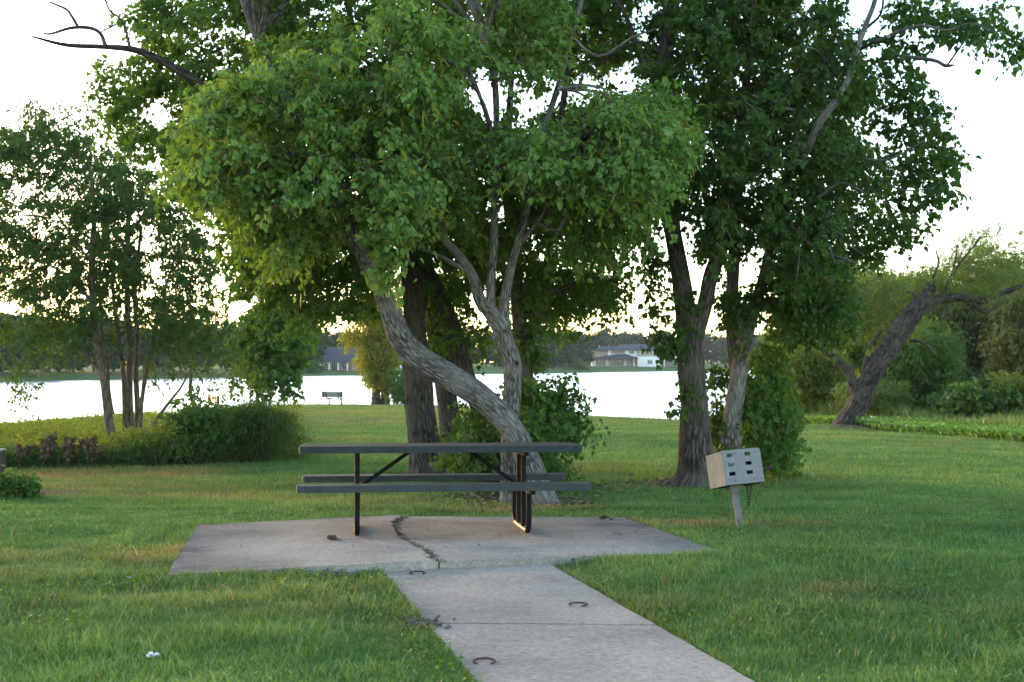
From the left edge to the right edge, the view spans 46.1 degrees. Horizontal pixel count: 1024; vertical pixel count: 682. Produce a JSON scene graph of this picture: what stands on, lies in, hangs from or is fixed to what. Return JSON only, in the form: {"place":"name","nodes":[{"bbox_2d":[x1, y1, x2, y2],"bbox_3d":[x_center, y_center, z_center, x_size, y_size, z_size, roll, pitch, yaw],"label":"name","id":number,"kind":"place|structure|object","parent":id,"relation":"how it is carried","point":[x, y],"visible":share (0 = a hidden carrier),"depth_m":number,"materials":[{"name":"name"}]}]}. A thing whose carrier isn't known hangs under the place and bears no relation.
{"place":"outdoors","nodes":[
{"label":"outdoors","id":0,"kind":"place"},
{"bbox_2d":[0,362,752,381],"bbox_3d":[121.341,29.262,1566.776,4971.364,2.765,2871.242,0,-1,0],"label":"bank","id":1,"kind":"structure","parent":0,"point":[88,374],"depth_m":294.52,"materials":[{"name":"green plant"}]},
{"bbox_2d":[0,310,325,373],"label":"wood","id":2,"kind":"object","parent":1,"relation":"on","point":[113,362],"visible":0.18,"depth_m":249.19,"materials":[{"name":"green plant"}]},
{"bbox_2d":[301,360,325,372],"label":"bush","id":3,"kind":"object","parent":1,"relation":"on","point":[317,366],"visible":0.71,"depth_m":298.89,"materials":[{"name":"green plant"}]},
{"bbox_2d":[313,347,360,370],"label":"brick house","id":4,"kind":"structure","parent":1,"relation":"on","point":[335,358],"depth_m":319.83,"materials":[{"name":"brick"}]},
{"bbox_2d":[331,364,336,369],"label":"window","id":5,"kind":"structure","parent":4,"relation":"in","point":[333,366],"depth_m":319.91,"materials":[{"name":"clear glass"}]},
{"bbox_2d":[311,329,502,366],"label":"wood","id":6,"kind":"object","parent":1,"relation":"on","point":[334,342],"visible":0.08,"depth_m":402.27,"materials":[{"name":"green plant"}]},
{"bbox_2d":[571,357,590,369],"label":"bush","id":7,"kind":"object","parent":1,"relation":"on","point":[578,363],"visible":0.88,"depth_m":391.00,"materials":[{"name":"green plant"}]},
{"bbox_2d":[488,328,769,366],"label":"wood","id":8,"kind":"object","parent":1,"relation":"on","point":[712,350],"visible":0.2,"depth_m":504.96,"materials":[{"name":"green plant"}]},
{"bbox_2d":[591,344,676,366],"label":"white house","id":9,"kind":"structure","parent":1,"relation":"on","point":[626,355],"depth_m":456.53,"materials":[{"name":"paint"}]},
{"bbox_2d":[596,359,604,364],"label":"window","id":10,"kind":"structure","parent":9,"relation":"in","point":[598,361],"depth_m":454.90,"materials":[{"name":"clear glass"}]},
{"bbox_2d":[611,359,622,364],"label":"window","id":11,"kind":"structure","parent":9,"relation":"in","point":[613,361],"depth_m":457.13,"materials":[{"name":"grey glass"}]},
{"bbox_2d":[611,350,624,353],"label":"window","id":12,"kind":"structure","parent":9,"relation":"in","point":[612,351],"depth_m":456.90,"materials":[{"name":"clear glass"}]},
{"bbox_2d":[661,359,676,366],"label":"garage door","id":13,"kind":"structure","parent":9,"relation":"in","point":[667,364],"depth_m":456.57,"materials":[{"name":"white metal"}]},
{"bbox_2d":[0,371,753,422],"bbox_3d":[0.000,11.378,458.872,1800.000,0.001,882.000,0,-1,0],"label":"lake","id":14,"kind":"structure","parent":0,"point":[637,394],"depth_m":131.01,"materials":[{"name":"liquid"}]},
{"bbox_2d":[0,404,1023,681],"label":"lawn","id":15,"kind":"structure","parent":0,"point":[730,536],"depth_m":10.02,"materials":[{"name":"green plant"}]},
{"bbox_2d":[0,448,6,472],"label":"trash can","id":16,"kind":"object","parent":15,"relation":"on","point":[2,456],"visible":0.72,"depth_m":15.67,"materials":[{"name":"metal"}]},
{"bbox_2d":[12,444,25,467],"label":"dry weed","id":17,"kind":"object","parent":15,"relation":"on","point":[21,454],"visible":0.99,"depth_m":20.46,"materials":[{"name":"brown plant"}]},
{"bbox_2d":[0,464,50,500],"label":"weed clump","id":18,"kind":"object","parent":15,"relation":"on","point":[22,485],"visible":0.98,"depth_m":14.60,"materials":[{"name":"green plant"}]},
{"bbox_2d":[24,445,34,463],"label":"dry weed","id":19,"kind":"object","parent":15,"relation":"on","point":[29,448],"visible":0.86,"depth_m":20.69,"materials":[{"name":"brown plant"}]},
{"bbox_2d":[38,438,49,466],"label":"dry weed","id":20,"kind":"object","parent":15,"relation":"on","point":[44,442],"visible":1,"depth_m":20.47,"materials":[{"name":"brown plant"}]},
{"bbox_2d":[44,434,56,461],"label":"dry weed","id":21,"kind":"object","parent":15,"relation":"on","point":[53,442],"visible":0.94,"depth_m":20.70,"materials":[{"name":"brown plant"}]},
{"bbox_2d":[50,431,57,451],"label":"dry weed","id":22,"kind":"object","parent":15,"relation":"on","point":[56,434],"visible":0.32,"depth_m":20.99,"materials":[{"name":"brown plant"}]},
{"bbox_2d":[60,435,73,467],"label":"dry weed","id":23,"kind":"object","parent":15,"relation":"on","point":[65,446],"visible":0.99,"depth_m":20.45,"materials":[{"name":"brown plant"}]},
{"bbox_2d":[65,436,77,465],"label":"dry weed","id":24,"kind":"object","parent":15,"relation":"on","point":[72,445],"visible":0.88,"depth_m":20.70,"materials":[{"name":"brown plant"}]},
{"bbox_2d":[2,410,156,429],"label":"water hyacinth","id":25,"kind":"object","parent":15,"relation":"on","point":[154,412],"visible":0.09,"depth_m":40.17,"materials":[{"name":"green plant"}]},
{"bbox_2d":[77,438,85,455],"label":"dry weed","id":26,"kind":"object","parent":15,"relation":"on","point":[81,439],"visible":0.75,"depth_m":20.95,"materials":[{"name":"brown plant"}]},
{"bbox_2d":[82,436,92,468],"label":"dry weed","id":27,"kind":"object","parent":15,"relation":"on","point":[86,450],"visible":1,"depth_m":20.47,"materials":[{"name":"brown plant"}]},
{"bbox_2d":[89,435,103,466],"bbox_3d":[-7.197,1.893,20.733,0.233,0.576,0.210,-1,-1,38],"label":"dry weed","id":28,"kind":"object","parent":15,"relation":"on","point":[94,450],"visible":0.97,"depth_m":20.71,"materials":[{"name":"brown plant"}]},
{"bbox_2d":[0,93,257,444],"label":"ash tree","id":29,"kind":"object","parent":15,"relation":"on","point":[109,211],"visible":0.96,"depth_m":24.80,"materials":[{"name":"green plant"}]},
{"bbox_2d":[146,652,153,669],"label":"flower","id":30,"kind":"object","parent":15,"relation":"on","point":[148,655],"visible":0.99,"depth_m":5.56,"materials":[{"name":"white plant"}]},
{"bbox_2d":[111,421,197,464],"bbox_3d":[-6.620,2.046,22.192,1.798,1.178,2.634,0,-1,-12],"label":"shrub","id":31,"kind":"object","parent":15,"relation":"on","point":[153,434],"visible":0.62,"depth_m":21.35,"materials":[{"name":"green plant"}]},
{"bbox_2d":[0,396,310,468],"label":"marsh weeds","id":32,"kind":"object","parent":15,"relation":"on","point":[10,435],"visible":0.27,"depth_m":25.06,"materials":[{"name":"green plant"}]},
{"bbox_2d":[155,386,252,462],"bbox_3d":[-5.813,1.760,22.916,2.108,1.838,2.782,0,-1,0],"label":"shrub","id":33,"kind":"object","parent":15,"relation":"on","point":[197,420],"visible":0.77,"depth_m":22.03,"materials":[{"name":"green plant"}]},
{"bbox_2d":[207,395,223,406],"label":"park bench","id":34,"kind":"object","parent":15,"relation":"on","point":[210,398],"visible":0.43,"depth_m":55.98,"materials":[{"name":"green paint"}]},
{"bbox_2d":[32,0,488,473],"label":"tallow tree","id":35,"kind":"object","parent":15,"relation":"on","point":[330,281],"visible":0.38,"depth_m":17.50,"materials":[{"name":"green plant"}]},
{"bbox_2d":[206,390,318,463],"bbox_3d":[-4.796,1.817,22.971,2.356,1.894,3.326,0,-1,0],"label":"shrub","id":36,"kind":"object","parent":15,"relation":"on","point":[271,429],"visible":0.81,"depth_m":22.14,"materials":[{"name":"green plant"}]},
{"bbox_2d":[219,300,337,409],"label":"young tree","id":37,"kind":"object","parent":15,"relation":"on","point":[271,364],"visible":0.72,"depth_m":40.90,"materials":[{"name":"green plant"}]},
{"bbox_2d":[166,515,437,579],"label":"concrete slab","id":38,"kind":"structure","parent":15,"relation":"on","point":[303,542],"depth_m":9.42,"materials":[{"name":"grey concrete"}]},
{"bbox_2d":[327,535,341,539],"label":"twig","id":39,"kind":"object","parent":38,"relation":"on","point":[330,537],"visible":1,"depth_m":9.97,"materials":[{"name":"brown wood"}]},
{"bbox_2d":[296,442,590,535],"bbox_3d":[-0.645,1.308,10.751,2.470,0.764,1.504,0,-3,-8],"label":"picnic table","id":40,"kind":"object","parent":38,"relation":"on","point":[518,485],"visible":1,"depth_m":10.46,"materials":[{"name":"wood"}]},
{"bbox_2d":[212,520,683,553],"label":"slab litter","id":41,"kind":"object","parent":38,"relation":"on","point":[442,534],"visible":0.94,"depth_m":9.99,"materials":[{"name":"brown plant"}]},
{"bbox_2d":[322,391,347,404],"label":"park bench","id":42,"kind":"object","parent":15,"relation":"on","point":[333,394],"visible":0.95,"depth_m":75.80,"materials":[{"name":"green paint"}]},
{"bbox_2d":[337,284,402,404],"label":"willow tree","id":43,"kind":"object","parent":15,"relation":"on","point":[374,360],"visible":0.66,"depth_m":80.45,"materials":[{"name":"green plant"}]},
{"bbox_2d":[382,366,403,404],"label":"bush","id":44,"kind":"object","parent":15,"relation":"on","point":[397,392],"visible":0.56,"depth_m":78.78,"materials":[{"name":"green plant"}]},
{"bbox_2d":[393,615,456,629],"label":"soil crumbs","id":45,"kind":"object","parent":15,"relation":"on","point":[435,621],"visible":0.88,"depth_m":6.80,"materials":[{"name":"brown soil"}]},
{"bbox_2d":[142,0,729,504],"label":"tallow tree","id":46,"kind":"object","parent":15,"relation":"on","point":[244,172],"visible":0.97,"depth_m":13.11,"materials":[{"name":"green plant"}]},
{"bbox_2d":[353,7,524,461],"bbox_3d":[-0.797,-4.017,20.776,5.012,12.355,5.532,0,-1,0],"label":"tallow tree","id":47,"kind":"object","parent":15,"relation":"on","point":[449,334],"visible":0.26,"depth_m":19.05,"materials":[{"name":"green plant"}]},
{"bbox_2d":[429,400,500,492],"bbox_3d":[-0.376,1.442,15.582,1.422,1.386,1.948,0,-1,0],"label":"bush","id":48,"kind":"object","parent":15,"relation":"on","point":[474,427],"visible":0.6,"depth_m":15.18,"materials":[{"name":"green plant"}]},
{"bbox_2d":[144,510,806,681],"bbox_3d":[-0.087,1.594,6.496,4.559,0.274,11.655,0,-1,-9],"label":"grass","id":49,"kind":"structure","parent":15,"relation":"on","point":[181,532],"depth_m":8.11,"materials":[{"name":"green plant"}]},
{"bbox_2d":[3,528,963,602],"bbox_3d":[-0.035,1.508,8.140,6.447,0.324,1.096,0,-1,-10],"label":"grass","id":50,"kind":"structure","parent":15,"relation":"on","point":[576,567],"depth_m":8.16,"materials":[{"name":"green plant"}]},
{"bbox_2d":[0,543,1023,681],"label":"clover","id":51,"kind":"object","parent":15,"relation":"on","point":[443,678],"visible":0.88,"depth_m":7.00,"materials":[{"name":"green plant"}]},
{"bbox_2d":[384,565,655,624],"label":"concrete path","id":52,"kind":"structure","parent":15,"relation":"on","point":[538,594],"depth_m":7.66,"materials":[{"name":"grey concrete"}]},
{"bbox_2d":[569,602,587,606],"bbox_3d":[0.409,1.623,7.419,0.116,0.006,0.118,0,-1,20],"label":"horseshoe","id":53,"kind":"object","parent":52,"relation":"on","point":[585,603],"visible":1,"depth_m":7.44,"materials":[{"name":"metal"}]},
{"bbox_2d":[264,460,832,511],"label":"leaf litter","id":54,"kind":"object","parent":15,"relation":"on","point":[492,494],"visible":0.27,"depth_m":14.69,"materials":[{"name":"plant"}]},
{"bbox_2d":[495,362,610,495],"bbox_3d":[0.492,1.215,15.704,1.560,1.895,2.440,0,-1,0],"label":"bush","id":55,"kind":"object","parent":15,"relation":"on","point":[546,414],"visible":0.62,"depth_m":15.43,"materials":[{"name":"green plant"}]},
{"bbox_2d":[395,516,719,568],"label":"concrete slab","id":56,"kind":"structure","parent":15,"relation":"on","point":[462,538],"depth_m":10.11,"materials":[{"name":"grey concrete"}]},
{"bbox_2d":[391,515,445,562],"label":"crack litter","id":57,"kind":"object","parent":56,"relation":"on","point":[430,553],"visible":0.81,"depth_m":9.79,"materials":[{"name":"brown plant"}]},
{"bbox_2d":[599,514,614,519],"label":"twig","id":58,"kind":"object","parent":56,"relation":"on","point":[605,516],"visible":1,"depth_m":11.69,"materials":[{"name":"brown wood"}]},
{"bbox_2d":[463,0,659,434],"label":"tallow tree","id":59,"kind":"object","parent":15,"relation":"on","point":[537,301],"visible":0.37,"depth_m":17.35,"materials":[{"name":"green plant"}]},
{"bbox_2d":[432,624,754,681],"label":"concrete path","id":60,"kind":"structure","parent":15,"relation":"on","point":[576,653],"depth_m":6.11,"materials":[{"name":"grey concrete"}]},
{"bbox_2d":[472,657,495,663],"bbox_3d":[-0.138,1.585,5.959,0.116,0.006,0.118,0,-1,0],"label":"horseshoe","id":61,"kind":"object","parent":60,"relation":"on","point":[493,662],"visible":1,"depth_m":5.98,"materials":[{"name":"metal"}]},
{"bbox_2d":[594,0,801,487],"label":"tallow tree","id":62,"kind":"object","parent":15,"relation":"on","point":[714,37],"visible":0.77,"depth_m":16.01,"materials":[{"name":"green plant"}]},
{"bbox_2d":[705,359,748,454],"bbox_3d":[3.022,1.176,17.538,0.928,1.823,1.491,0,-1,0],"label":"bush","id":63,"kind":"object","parent":15,"relation":"on","point":[720,382],"visible":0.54,"depth_m":17.52,"materials":[{"name":"green plant"}]},
{"bbox_2d":[706,447,772,528],"bbox_3d":[2.175,1.509,11.112,0.532,0.995,0.403,-4,-11,-13],"label":"barbecue grill","id":64,"kind":"object","parent":15,"relation":"on","point":[746,469],"visible":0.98,"depth_m":11.00,"materials":[{"name":"metal"}]},
{"bbox_2d":[722,329,811,482],"bbox_3d":[3.800,1.146,17.984,1.403,2.650,2.511,0,-1,9],"label":"bush","id":65,"kind":"object","parent":15,"relation":"on","point":[770,419],"visible":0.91,"depth_m":17.37,"materials":[{"name":"green plant"}]},
{"bbox_2d":[767,342,859,412],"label":"marsh bush","id":66,"kind":"object","parent":15,"relation":"on","point":[818,377],"visible":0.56,"depth_m":49.92,"materials":[{"name":"green plant"}]},
{"bbox_2d":[755,260,914,380],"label":"marsh bush","id":67,"kind":"object","parent":15,"relation":"on","point":[857,358],"visible":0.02,"depth_m":60.62,"materials":[{"name":"green plant"}]},
{"bbox_2d":[708,0,1023,466],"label":"tallow tree","id":68,"kind":"object","parent":15,"relation":"on","point":[794,277],"visible":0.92,"depth_m":16.30,"materials":[{"name":"green plant"}]},
{"bbox_2d":[821,369,922,416],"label":"marsh bush","id":69,"kind":"object","parent":15,"relation":"on","point":[889,393],"visible":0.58,"depth_m":45.07,"materials":[{"name":"green plant"}]},
{"bbox_2d":[784,216,1023,424],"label":"leaning tree","id":70,"kind":"object","parent":15,"relation":"on","point":[929,296],"visible":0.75,"depth_m":38.27,"materials":[{"name":"green plant"}]},
{"bbox_2d":[794,412,1023,441],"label":"low leafy weeds","id":71,"kind":"object","parent":15,"relation":"on","point":[955,427],"visible":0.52,"depth_m":35.85,"materials":[{"name":"green plant"}]},
{"bbox_2d":[796,400,1023,425],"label":"reeds","id":72,"kind":"object","parent":15,"relation":"on","point":[1016,420],"visible":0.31,"depth_m":42.79,"materials":[{"name":"green plant"}]},
{"bbox_2d":[864,313,976,412],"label":"marsh bush","id":73,"kind":"object","parent":15,"relation":"on","point":[919,367],"visible":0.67,"depth_m":47.84,"materials":[{"name":"green plant"}]},
{"bbox_2d":[896,264,990,320],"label":"marsh bush","id":74,"kind":"object","parent":15,"relation":"on","point":[919,273],"visible":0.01,"depth_m":70.88,"materials":[{"name":"green plant"}]},
{"bbox_2d":[918,371,1023,418],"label":"marsh bush","id":75,"kind":"object","parent":15,"relation":"on","point":[967,398],"visible":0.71,"depth_m":42.54,"materials":[{"name":"green plant"}]},
{"bbox_2d":[921,277,1020,382],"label":"marsh bush","id":76,"kind":"object","parent":15,"relation":"on","point":[948,316],"visible":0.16,"depth_m":56.04,"materials":[{"name":"green plant"}]},
{"bbox_2d":[963,254,1023,288],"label":"marsh bush","id":77,"kind":"object","parent":15,"relation":"on","point":[1022,265],"depth_m":73.31,"materials":[{"name":"green plant"}]},
{"bbox_2d":[967,268,1023,379],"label":"marsh bush","id":78,"kind":"object","parent":15,"relation":"on","point":[1006,336],"visible":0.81,"depth_m":52.26,"materials":[{"name":"green plant"}]},
{"bbox_2d":[984,368,1023,410],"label":"marsh bush","id":79,"kind":"object","parent":15,"relation":"on","point":[1011,381],"visible":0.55,"depth_m":43.06,"materials":[{"name":"green plant"}]},
{"bbox_2d":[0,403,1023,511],"bbox_3d":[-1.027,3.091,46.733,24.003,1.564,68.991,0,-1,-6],"label":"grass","id":80,"kind":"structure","parent":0,"point":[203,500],"depth_m":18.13,"materials":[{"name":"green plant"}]},
{"bbox_2d":[0,0,1023,361],"label":"sky","id":81,"kind":"structure","parent":0,"point":[991,112],"materials":[{"name":"white"}]}
]}

